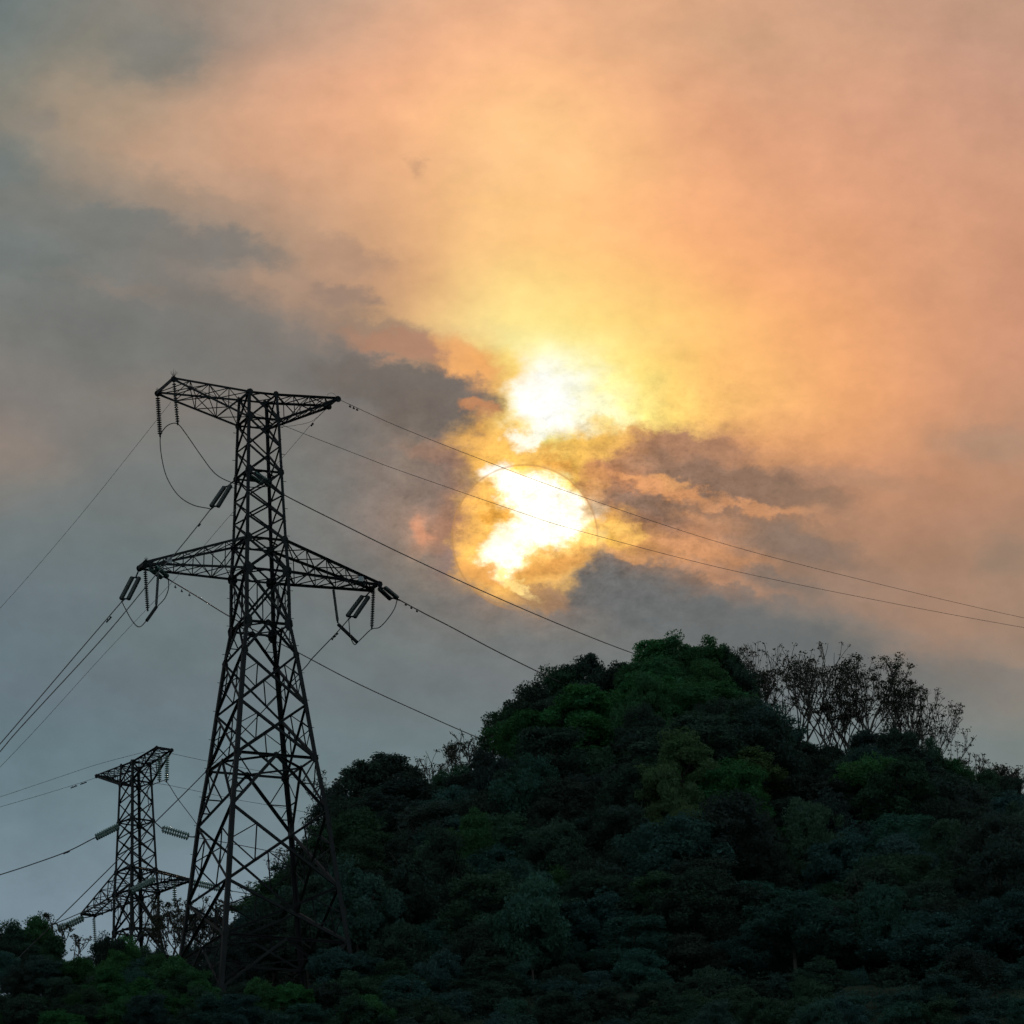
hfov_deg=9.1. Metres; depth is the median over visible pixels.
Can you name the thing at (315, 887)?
broadleaf tree
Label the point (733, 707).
broadleaf tree
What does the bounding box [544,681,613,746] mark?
broadleaf tree
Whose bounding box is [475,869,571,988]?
broadleaf tree
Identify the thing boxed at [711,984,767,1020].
bush
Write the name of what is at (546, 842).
broadleaf tree
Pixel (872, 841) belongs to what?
broadleaf tree
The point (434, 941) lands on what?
broadleaf tree
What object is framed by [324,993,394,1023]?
bush
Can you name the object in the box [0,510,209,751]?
power line
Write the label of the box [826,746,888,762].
broadleaf tree
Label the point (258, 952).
broadleaf tree
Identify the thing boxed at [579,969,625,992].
bush
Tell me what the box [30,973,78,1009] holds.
bush
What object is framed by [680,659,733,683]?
broadleaf tree
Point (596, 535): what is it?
power line
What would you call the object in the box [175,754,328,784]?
power line
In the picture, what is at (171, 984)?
bush
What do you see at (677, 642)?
broadleaf tree
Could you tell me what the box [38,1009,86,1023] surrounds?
bush
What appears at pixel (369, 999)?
bush
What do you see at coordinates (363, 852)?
broadleaf tree
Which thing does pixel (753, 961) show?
broadleaf tree
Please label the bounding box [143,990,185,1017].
bush
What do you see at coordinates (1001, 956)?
broadleaf tree
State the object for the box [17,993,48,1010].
bush
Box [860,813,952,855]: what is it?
broadleaf tree
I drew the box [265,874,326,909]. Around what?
broadleaf tree
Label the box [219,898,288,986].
broadleaf tree
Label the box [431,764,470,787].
broadleaf tree
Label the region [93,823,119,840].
insulator set
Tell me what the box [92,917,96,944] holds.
hanging insulator
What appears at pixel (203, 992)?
bush
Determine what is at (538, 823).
broadleaf tree
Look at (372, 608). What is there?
hanging insulator
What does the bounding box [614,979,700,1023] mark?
bush
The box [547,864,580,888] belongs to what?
broadleaf tree
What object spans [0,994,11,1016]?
bush
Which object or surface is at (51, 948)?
broadleaf tree
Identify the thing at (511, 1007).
bush
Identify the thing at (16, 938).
broadleaf tree
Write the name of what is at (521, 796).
broadleaf tree
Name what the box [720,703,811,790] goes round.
broadleaf tree
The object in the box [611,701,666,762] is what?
broadleaf tree
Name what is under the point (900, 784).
broadleaf tree
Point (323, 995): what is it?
bush
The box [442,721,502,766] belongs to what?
open tree
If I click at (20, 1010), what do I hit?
bush
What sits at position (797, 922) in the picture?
broadleaf tree
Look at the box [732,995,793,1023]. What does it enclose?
bush
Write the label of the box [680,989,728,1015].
bush
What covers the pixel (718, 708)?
broadleaf tree
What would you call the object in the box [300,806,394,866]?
broadleaf tree
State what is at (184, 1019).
bush
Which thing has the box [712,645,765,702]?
broadleaf tree
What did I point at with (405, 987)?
bush
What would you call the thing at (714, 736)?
broadleaf tree
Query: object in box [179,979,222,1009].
bush
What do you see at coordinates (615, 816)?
broadleaf tree
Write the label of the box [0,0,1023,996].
sky
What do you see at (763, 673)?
open tree
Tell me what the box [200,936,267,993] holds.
broadleaf tree
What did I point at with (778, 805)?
broadleaf tree
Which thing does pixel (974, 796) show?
broadleaf tree
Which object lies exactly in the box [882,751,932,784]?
broadleaf tree
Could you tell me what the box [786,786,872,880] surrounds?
broadleaf tree
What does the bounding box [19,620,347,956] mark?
power line
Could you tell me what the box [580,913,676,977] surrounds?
broadleaf tree
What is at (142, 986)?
bush
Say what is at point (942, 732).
open tree
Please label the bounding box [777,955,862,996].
bush
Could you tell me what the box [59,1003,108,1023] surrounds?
bush
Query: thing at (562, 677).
broadleaf tree
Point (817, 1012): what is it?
bush
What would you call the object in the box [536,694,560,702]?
broadleaf tree
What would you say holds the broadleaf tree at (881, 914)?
on the ground
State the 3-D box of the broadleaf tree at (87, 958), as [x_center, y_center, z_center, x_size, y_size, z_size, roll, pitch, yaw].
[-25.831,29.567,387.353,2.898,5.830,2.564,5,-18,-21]
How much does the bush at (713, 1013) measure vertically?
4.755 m
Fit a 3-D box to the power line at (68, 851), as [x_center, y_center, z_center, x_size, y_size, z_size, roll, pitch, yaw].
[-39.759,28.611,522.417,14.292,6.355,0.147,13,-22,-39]
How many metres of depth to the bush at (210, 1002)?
352.26 m
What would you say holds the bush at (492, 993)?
on the ground
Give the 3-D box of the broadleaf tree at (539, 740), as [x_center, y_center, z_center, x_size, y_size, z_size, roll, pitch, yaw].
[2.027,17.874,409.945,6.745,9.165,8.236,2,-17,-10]
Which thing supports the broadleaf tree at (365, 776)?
on the ground
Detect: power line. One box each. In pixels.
[0,402,170,607]
[0,415,319,766]
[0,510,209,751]
[0,602,121,743]
[0,838,92,874]
[1,752,142,796]
[1,778,93,806]
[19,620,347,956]
[56,893,127,922]
[156,783,307,812]
[169,580,476,737]
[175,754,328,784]
[193,837,282,853]
[197,389,1023,627]
[284,494,827,715]
[341,400,1022,617]
[400,600,560,682]
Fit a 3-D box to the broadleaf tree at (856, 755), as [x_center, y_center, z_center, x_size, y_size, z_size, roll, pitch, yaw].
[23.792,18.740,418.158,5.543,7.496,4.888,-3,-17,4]
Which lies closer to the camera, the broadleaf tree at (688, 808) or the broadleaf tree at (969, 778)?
the broadleaf tree at (688, 808)
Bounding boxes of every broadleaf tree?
[0,918,40,964]
[0,931,21,959]
[14,914,64,959]
[39,932,67,962]
[82,955,92,965]
[87,930,131,971]
[111,934,140,968]
[132,944,151,959]
[145,946,171,961]
[185,942,201,980]
[191,940,219,985]
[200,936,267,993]
[212,918,315,985]
[214,926,231,945]
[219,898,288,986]
[222,873,289,914]
[233,897,277,986]
[261,875,327,978]
[262,903,346,988]
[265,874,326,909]
[270,834,317,874]
[273,848,330,900]
[300,783,365,838]
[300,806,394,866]
[302,794,358,842]
[304,854,405,958]
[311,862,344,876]
[317,896,410,952]
[325,834,392,878]
[327,759,392,800]
[337,751,434,787]
[342,779,442,804]
[344,869,391,882]
[347,771,439,817]
[365,920,439,978]
[365,924,460,971]
[374,798,422,870]
[379,799,461,867]
[384,853,450,925]
[399,824,484,919]
[402,814,486,848]
[413,835,494,911]
[417,784,471,819]
[417,784,477,801]
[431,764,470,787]
[434,869,527,955]
[438,920,507,975]
[442,771,520,817]
[442,789,515,823]
[446,806,499,860]
[453,843,525,909]
[456,747,500,775]
[458,754,517,794]
[460,811,527,849]
[473,858,560,906]
[475,701,524,757]
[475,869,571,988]
[481,708,563,760]
[485,752,559,825]
[489,710,542,754]
[492,725,593,791]
[497,901,596,966]
[500,679,551,721]
[510,739,601,763]
[515,816,591,872]
[518,775,601,824]
[523,814,560,833]
[528,700,553,714]
[533,920,587,982]
[534,663,589,697]
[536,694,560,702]
[539,683,625,755]
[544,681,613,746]
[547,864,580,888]
[552,652,614,693]
[556,810,619,865]
[556,869,649,920]
[567,885,641,975]
[573,803,665,871]
[574,745,619,778]
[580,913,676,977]
[585,761,650,818]
[594,763,660,835]
[599,660,626,695]
[604,671,679,720]
[608,670,674,736]
[611,657,686,692]
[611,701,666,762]
[611,809,736,880]
[613,709,750,766]
[620,870,677,966]
[627,726,721,802]
[632,637,682,665]
[633,854,772,931]
[634,763,704,825]
[635,651,684,685]
[636,865,750,968]
[642,629,708,678]
[645,684,718,720]
[656,932,731,983]
[669,804,709,828]
[672,679,759,701]
[673,634,736,678]
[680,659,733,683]
[683,788,785,883]
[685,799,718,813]
[690,760,789,835]
[692,697,733,717]
[701,932,791,988]
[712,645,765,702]
[715,745,790,798]
[715,756,769,788]
[718,693,797,747]
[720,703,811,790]
[728,880,792,931]
[730,676,761,698]
[733,887,856,972]
[736,698,811,754]
[736,809,783,864]
[740,918,806,974]
[745,831,798,889]
[745,840,801,899]
[761,795,807,832]
[762,723,809,787]
[766,748,836,792]
[768,774,861,826]
[771,767,820,800]
[773,796,845,882]
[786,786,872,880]
[798,743,826,757]
[799,827,878,895]
[808,905,874,983]
[810,880,844,899]
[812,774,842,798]
[812,896,858,980]
[821,742,845,761]
[821,752,862,777]
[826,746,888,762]
[827,751,897,824]
[829,859,911,971]
[835,819,882,854]
[838,854,934,899]
[839,743,893,771]
[842,902,913,975]
[843,880,922,968]
[846,753,944,828]
[848,728,884,750]
[854,910,998,975]
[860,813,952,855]
[867,826,933,855]
[870,832,940,870]
[873,722,921,751]
[879,898,977,968]
[881,745,955,779]
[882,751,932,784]
[886,852,960,901]
[898,878,972,917]
[913,797,985,834]
[914,736,948,770]
[918,818,977,869]
[928,772,969,806]
[928,772,988,797]
[935,780,993,834]
[942,758,978,781]
[944,810,1023,875]
[947,931,1016,968]
[955,845,1023,912]
[955,886,1023,969]
[957,833,1018,895]
[974,767,1004,790]
[979,789,1023,823]
[982,781,1002,797]
[998,775,1023,795]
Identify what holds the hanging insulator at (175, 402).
hanging from the lattice tower at (246, 620)
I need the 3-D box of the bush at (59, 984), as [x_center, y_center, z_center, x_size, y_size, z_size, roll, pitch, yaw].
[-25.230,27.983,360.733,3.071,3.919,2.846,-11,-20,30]
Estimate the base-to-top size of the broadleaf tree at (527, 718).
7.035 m
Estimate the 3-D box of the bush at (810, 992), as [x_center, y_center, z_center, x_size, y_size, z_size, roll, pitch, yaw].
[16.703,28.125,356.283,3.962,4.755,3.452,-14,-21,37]
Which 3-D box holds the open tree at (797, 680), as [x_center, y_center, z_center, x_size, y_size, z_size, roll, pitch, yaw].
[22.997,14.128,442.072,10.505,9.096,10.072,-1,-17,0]
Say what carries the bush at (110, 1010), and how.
on the ground
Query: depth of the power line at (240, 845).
533.61 m
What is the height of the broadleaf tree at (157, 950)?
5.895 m
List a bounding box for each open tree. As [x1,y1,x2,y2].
[132,893,211,955]
[153,894,234,954]
[195,900,246,952]
[303,770,358,803]
[418,756,453,783]
[441,738,498,774]
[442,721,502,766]
[729,644,780,708]
[730,649,785,697]
[737,641,799,719]
[743,641,854,743]
[771,652,919,747]
[772,658,882,748]
[793,660,919,750]
[821,652,916,753]
[849,682,945,740]
[874,680,932,746]
[883,697,964,755]
[907,708,976,759]
[950,752,1020,779]
[974,762,1023,789]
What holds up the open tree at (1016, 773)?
on the ground
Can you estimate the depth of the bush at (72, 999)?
359.02 m
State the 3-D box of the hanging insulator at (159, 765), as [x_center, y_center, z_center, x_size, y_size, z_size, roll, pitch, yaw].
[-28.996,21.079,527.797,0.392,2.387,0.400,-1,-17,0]
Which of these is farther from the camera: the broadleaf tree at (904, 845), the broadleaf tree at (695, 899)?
the broadleaf tree at (904, 845)
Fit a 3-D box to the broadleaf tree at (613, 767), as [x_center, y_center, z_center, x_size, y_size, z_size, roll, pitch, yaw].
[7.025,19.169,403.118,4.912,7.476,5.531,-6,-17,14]
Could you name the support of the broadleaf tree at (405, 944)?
on the ground
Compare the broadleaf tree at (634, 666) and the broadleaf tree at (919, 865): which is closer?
the broadleaf tree at (919, 865)
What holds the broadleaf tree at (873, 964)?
on the ground
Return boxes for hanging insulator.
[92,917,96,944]
[143,571,149,610]
[145,573,159,621]
[155,395,161,436]
[157,754,161,782]
[164,753,168,782]
[172,381,178,424]
[172,881,176,904]
[332,588,357,643]
[370,590,374,628]
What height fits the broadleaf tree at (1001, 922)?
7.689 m
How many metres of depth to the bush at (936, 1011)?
349.90 m
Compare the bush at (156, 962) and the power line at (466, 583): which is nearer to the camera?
the bush at (156, 962)
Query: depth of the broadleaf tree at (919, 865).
386.00 m
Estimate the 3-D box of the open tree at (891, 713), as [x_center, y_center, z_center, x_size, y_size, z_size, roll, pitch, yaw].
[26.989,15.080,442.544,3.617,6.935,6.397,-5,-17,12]
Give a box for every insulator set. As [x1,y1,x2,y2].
[57,916,89,932]
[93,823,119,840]
[119,571,140,601]
[128,876,174,893]
[148,564,169,579]
[155,823,192,839]
[181,878,223,891]
[209,480,234,509]
[250,471,271,485]
[346,592,369,619]
[377,584,399,600]
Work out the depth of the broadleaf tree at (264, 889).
398.75 m
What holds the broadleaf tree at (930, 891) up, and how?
on the ground
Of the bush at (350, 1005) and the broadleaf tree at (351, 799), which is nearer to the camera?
the bush at (350, 1005)
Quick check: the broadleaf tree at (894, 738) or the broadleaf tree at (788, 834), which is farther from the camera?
the broadleaf tree at (894, 738)
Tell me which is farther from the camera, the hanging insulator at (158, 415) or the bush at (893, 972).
the hanging insulator at (158, 415)
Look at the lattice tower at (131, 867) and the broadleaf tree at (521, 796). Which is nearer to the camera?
the broadleaf tree at (521, 796)
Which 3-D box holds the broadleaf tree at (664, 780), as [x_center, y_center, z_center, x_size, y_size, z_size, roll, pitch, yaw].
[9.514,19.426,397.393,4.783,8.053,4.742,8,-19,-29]
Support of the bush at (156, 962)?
on the ground
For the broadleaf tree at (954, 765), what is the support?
on the ground
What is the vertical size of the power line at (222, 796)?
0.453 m
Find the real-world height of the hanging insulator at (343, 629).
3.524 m
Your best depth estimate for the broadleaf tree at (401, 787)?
411.36 m
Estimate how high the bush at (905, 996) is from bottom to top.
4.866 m
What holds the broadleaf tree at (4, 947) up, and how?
on the ground
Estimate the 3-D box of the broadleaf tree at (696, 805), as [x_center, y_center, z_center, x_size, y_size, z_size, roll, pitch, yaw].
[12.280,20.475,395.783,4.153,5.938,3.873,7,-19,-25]
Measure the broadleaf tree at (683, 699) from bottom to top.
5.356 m
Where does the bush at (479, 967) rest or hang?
on the ground
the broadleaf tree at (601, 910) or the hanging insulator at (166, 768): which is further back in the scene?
the hanging insulator at (166, 768)
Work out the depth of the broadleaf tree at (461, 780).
419.65 m
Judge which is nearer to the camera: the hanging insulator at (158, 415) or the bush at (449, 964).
the bush at (449, 964)
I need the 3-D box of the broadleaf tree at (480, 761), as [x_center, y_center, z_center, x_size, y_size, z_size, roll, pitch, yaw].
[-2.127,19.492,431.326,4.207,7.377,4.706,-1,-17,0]
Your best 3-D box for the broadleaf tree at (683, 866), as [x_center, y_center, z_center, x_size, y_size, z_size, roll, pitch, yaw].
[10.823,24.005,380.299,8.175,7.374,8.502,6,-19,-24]
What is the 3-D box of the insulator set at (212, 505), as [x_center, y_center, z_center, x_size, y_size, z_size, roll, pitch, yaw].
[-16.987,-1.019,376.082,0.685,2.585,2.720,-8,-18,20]
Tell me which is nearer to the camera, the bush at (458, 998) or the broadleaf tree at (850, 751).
the bush at (458, 998)
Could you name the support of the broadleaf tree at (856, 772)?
on the ground
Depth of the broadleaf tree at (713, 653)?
439.44 m
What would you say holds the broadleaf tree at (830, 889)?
on the ground
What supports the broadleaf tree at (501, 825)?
on the ground
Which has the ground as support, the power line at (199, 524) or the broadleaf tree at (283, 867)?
the broadleaf tree at (283, 867)
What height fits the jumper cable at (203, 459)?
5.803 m
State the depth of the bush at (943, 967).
362.99 m
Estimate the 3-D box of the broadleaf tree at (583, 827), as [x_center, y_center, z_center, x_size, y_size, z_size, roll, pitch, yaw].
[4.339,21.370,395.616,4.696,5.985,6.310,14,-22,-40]
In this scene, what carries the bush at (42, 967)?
on the ground
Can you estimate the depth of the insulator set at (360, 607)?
377.06 m
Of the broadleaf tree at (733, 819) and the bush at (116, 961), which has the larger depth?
the broadleaf tree at (733, 819)
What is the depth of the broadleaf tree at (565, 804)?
402.64 m
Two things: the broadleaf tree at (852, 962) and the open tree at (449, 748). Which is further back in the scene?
the open tree at (449, 748)
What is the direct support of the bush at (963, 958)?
on the ground
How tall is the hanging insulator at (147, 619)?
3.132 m
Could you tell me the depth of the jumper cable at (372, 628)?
377.16 m
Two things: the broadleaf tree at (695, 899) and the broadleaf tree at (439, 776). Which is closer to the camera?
the broadleaf tree at (695, 899)
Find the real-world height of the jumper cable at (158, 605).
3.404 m
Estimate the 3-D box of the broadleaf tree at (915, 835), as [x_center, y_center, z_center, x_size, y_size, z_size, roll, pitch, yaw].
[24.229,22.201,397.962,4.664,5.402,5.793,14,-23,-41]
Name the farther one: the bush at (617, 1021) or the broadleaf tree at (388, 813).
the broadleaf tree at (388, 813)
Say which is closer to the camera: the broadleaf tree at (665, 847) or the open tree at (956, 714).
the broadleaf tree at (665, 847)
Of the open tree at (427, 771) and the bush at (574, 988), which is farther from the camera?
the open tree at (427, 771)
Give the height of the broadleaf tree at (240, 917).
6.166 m
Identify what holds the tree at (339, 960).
on the ground
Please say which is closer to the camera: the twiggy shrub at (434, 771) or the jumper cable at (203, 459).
the jumper cable at (203, 459)
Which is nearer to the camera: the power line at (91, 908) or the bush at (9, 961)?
the bush at (9, 961)
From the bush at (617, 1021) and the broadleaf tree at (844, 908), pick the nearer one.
the bush at (617, 1021)
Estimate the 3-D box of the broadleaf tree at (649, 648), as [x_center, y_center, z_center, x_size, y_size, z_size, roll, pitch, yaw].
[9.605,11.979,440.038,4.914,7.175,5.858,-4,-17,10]
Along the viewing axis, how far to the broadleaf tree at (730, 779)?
399.20 m
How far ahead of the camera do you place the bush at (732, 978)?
364.75 m
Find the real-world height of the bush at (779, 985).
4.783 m
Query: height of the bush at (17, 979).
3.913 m
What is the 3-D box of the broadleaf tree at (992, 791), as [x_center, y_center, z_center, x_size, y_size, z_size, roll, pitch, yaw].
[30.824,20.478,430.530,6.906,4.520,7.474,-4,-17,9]
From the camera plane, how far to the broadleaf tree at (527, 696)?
436.38 m
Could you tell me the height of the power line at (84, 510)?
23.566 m
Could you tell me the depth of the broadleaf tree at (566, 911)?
374.92 m
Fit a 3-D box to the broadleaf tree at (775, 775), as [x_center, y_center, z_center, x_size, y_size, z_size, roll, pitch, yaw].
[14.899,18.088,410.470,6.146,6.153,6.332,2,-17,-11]
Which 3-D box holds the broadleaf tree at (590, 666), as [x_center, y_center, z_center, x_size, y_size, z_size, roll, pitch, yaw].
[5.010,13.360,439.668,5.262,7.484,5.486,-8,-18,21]
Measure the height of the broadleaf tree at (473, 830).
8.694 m
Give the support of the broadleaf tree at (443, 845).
on the ground
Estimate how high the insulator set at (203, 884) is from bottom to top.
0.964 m
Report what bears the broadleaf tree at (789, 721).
on the ground
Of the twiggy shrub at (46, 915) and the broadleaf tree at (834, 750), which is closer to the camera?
the twiggy shrub at (46, 915)
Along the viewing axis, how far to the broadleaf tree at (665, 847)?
384.14 m
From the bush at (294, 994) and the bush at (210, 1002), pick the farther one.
the bush at (294, 994)
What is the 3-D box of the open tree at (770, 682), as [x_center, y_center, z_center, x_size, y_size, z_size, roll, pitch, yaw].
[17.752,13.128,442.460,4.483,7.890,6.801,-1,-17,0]
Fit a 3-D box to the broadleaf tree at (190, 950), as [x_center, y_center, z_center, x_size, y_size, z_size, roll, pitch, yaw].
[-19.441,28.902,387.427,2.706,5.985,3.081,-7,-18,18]
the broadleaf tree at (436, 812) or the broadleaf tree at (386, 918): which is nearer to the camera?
the broadleaf tree at (386, 918)
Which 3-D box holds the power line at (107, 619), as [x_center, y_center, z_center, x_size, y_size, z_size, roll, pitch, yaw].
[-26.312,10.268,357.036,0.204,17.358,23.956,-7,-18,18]
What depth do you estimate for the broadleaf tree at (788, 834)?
398.88 m
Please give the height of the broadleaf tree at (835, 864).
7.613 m
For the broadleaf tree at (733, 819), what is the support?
on the ground
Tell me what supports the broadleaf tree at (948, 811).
on the ground
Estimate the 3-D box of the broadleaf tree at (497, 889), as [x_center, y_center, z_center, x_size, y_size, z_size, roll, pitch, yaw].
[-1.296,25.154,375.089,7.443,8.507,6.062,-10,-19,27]
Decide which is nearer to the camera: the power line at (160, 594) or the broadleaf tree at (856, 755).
the power line at (160, 594)
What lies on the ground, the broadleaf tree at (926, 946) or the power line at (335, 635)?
the broadleaf tree at (926, 946)
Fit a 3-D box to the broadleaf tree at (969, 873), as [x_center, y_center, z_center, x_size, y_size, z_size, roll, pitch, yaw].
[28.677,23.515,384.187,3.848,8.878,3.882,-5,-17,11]
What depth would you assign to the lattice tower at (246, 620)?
373.38 m
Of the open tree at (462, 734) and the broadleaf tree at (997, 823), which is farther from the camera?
the open tree at (462, 734)
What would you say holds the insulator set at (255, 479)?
attached to the lattice tower at (246, 620)
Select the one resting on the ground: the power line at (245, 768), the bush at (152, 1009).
the bush at (152, 1009)
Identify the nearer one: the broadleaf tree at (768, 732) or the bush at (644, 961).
the bush at (644, 961)
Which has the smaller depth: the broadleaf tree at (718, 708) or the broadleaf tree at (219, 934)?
the broadleaf tree at (219, 934)
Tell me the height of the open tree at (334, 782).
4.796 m
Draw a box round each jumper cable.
[122,580,168,626]
[147,780,196,836]
[160,423,268,508]
[348,600,396,644]
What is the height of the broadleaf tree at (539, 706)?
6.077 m
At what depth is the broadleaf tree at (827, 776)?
419.20 m
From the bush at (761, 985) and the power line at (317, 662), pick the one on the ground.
the bush at (761, 985)
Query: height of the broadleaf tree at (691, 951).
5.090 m
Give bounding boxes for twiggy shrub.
[22,911,74,950]
[56,932,94,960]
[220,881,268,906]
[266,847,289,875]
[395,749,452,775]
[949,753,985,773]
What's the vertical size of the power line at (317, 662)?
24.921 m
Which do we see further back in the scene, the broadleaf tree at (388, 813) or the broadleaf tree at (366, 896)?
the broadleaf tree at (388, 813)
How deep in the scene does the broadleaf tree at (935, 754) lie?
437.82 m
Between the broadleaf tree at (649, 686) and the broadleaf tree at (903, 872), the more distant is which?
the broadleaf tree at (649, 686)
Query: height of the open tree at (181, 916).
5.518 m
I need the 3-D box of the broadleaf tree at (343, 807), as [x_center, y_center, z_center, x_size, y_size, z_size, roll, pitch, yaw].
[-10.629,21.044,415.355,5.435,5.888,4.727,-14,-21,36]
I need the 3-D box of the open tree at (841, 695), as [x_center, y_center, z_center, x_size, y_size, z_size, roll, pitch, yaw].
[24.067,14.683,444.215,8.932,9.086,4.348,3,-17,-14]
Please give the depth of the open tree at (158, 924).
393.27 m
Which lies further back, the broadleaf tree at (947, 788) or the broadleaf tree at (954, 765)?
the broadleaf tree at (954, 765)
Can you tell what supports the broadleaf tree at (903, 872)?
on the ground
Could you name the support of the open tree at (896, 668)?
on the ground
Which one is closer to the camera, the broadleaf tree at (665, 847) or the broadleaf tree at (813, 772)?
the broadleaf tree at (665, 847)
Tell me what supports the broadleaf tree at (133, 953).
on the ground
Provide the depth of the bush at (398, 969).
362.61 m
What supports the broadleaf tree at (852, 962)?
on the ground
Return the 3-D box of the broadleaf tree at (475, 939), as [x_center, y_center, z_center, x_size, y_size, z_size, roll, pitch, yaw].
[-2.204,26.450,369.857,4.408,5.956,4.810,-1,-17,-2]
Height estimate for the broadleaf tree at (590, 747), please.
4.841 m
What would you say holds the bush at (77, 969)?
on the ground
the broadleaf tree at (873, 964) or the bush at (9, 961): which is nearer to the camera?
the bush at (9, 961)
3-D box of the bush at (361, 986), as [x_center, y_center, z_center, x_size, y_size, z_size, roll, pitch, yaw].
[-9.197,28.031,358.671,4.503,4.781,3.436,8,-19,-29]
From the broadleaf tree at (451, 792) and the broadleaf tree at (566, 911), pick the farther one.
the broadleaf tree at (451, 792)
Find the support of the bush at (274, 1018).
on the ground
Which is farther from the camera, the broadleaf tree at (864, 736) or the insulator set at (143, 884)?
the insulator set at (143, 884)
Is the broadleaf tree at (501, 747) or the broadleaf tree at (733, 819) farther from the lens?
the broadleaf tree at (501, 747)
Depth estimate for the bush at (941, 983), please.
356.40 m
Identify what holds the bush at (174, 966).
on the ground
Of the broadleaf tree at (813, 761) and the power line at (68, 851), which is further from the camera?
the power line at (68, 851)
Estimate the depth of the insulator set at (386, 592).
377.99 m
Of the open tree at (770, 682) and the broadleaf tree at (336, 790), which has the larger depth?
the open tree at (770, 682)
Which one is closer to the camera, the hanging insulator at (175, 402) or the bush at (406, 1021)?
the bush at (406, 1021)
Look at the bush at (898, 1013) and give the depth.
349.47 m
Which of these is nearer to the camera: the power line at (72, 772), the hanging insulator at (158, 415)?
the hanging insulator at (158, 415)
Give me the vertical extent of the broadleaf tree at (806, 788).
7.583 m
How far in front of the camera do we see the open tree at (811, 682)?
442.53 m
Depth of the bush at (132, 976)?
362.41 m
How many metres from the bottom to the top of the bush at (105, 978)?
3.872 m
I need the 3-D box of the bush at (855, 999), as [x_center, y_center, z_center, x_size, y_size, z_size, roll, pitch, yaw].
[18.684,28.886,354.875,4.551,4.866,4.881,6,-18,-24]
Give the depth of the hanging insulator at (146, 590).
372.89 m
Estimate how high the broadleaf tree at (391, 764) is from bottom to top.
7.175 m
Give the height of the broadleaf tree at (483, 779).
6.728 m
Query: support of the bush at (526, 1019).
on the ground
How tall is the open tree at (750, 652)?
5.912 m
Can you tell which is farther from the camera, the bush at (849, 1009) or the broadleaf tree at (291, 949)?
the broadleaf tree at (291, 949)
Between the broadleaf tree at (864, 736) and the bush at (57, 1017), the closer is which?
the bush at (57, 1017)
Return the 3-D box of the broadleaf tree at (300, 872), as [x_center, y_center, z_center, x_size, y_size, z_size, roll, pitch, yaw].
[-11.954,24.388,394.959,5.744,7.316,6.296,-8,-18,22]
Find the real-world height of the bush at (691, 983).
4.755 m
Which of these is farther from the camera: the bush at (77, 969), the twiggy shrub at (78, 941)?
the twiggy shrub at (78, 941)
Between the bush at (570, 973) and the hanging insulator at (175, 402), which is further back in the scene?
the hanging insulator at (175, 402)
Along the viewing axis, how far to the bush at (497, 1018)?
350.30 m
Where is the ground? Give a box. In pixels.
[42,747,1023,1023]
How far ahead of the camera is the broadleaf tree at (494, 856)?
390.47 m
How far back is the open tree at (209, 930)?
392.94 m
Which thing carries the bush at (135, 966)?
on the ground
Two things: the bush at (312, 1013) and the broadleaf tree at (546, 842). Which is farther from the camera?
the broadleaf tree at (546, 842)
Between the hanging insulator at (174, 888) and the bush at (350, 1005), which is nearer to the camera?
the bush at (350, 1005)
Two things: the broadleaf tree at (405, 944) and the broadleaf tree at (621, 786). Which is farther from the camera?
the broadleaf tree at (621, 786)
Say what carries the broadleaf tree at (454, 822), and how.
on the ground
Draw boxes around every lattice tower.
[80,746,188,950]
[136,370,382,994]
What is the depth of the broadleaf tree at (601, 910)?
374.26 m
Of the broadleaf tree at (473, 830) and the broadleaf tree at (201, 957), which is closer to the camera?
the broadleaf tree at (201, 957)
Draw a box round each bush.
[0,951,27,995]
[0,962,41,999]
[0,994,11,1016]
[0,994,55,1023]
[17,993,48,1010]
[24,954,67,1007]
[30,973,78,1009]
[37,976,80,1010]
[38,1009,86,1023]
[57,956,95,985]
[58,991,113,1023]
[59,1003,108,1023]
[69,987,113,1018]
[80,966,131,1002]
[93,948,129,982]
[94,995,144,1023]
[117,976,164,1016]
[119,957,151,977]
[120,989,172,1023]
[124,970,158,987]
[139,952,165,978]
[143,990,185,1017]
[147,968,196,1006]
[151,954,213,998]
[170,1005,202,1023]
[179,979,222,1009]
[179,984,221,1016]
[188,993,233,1023]
[209,994,264,1023]
[219,981,253,1006]
[243,976,278,1016]
[255,1008,302,1023]
[269,982,316,1017]
[285,1002,338,1023]
[300,982,353,1016]
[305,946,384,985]
[313,970,383,1013]
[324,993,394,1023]
[347,994,398,1023]
[366,957,433,997]
[377,973,453,1009]
[391,1017,420,1023]
[408,948,471,997]
[430,988,487,1022]
[445,956,522,993]
[461,979,531,1017]
[482,1011,510,1023]
[491,996,537,1021]
[500,1013,537,1023]
[532,963,593,998]
[532,974,599,1015]
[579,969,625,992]
[602,1018,627,1023]
[610,947,674,990]
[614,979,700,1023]
[670,976,723,1001]
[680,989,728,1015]
[683,965,742,988]
[685,998,744,1023]
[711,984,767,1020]
[716,978,782,1009]
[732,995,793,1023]
[764,972,798,999]
[775,977,836,1016]
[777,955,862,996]
[788,995,846,1023]
[821,990,873,1023]
[824,990,869,1023]
[839,968,877,987]
[868,962,919,987]
[871,984,924,1012]
[876,999,926,1023]
[906,993,957,1023]
[908,973,976,1011]
[918,946,1007,991]
[925,960,980,990]
[993,962,1023,989]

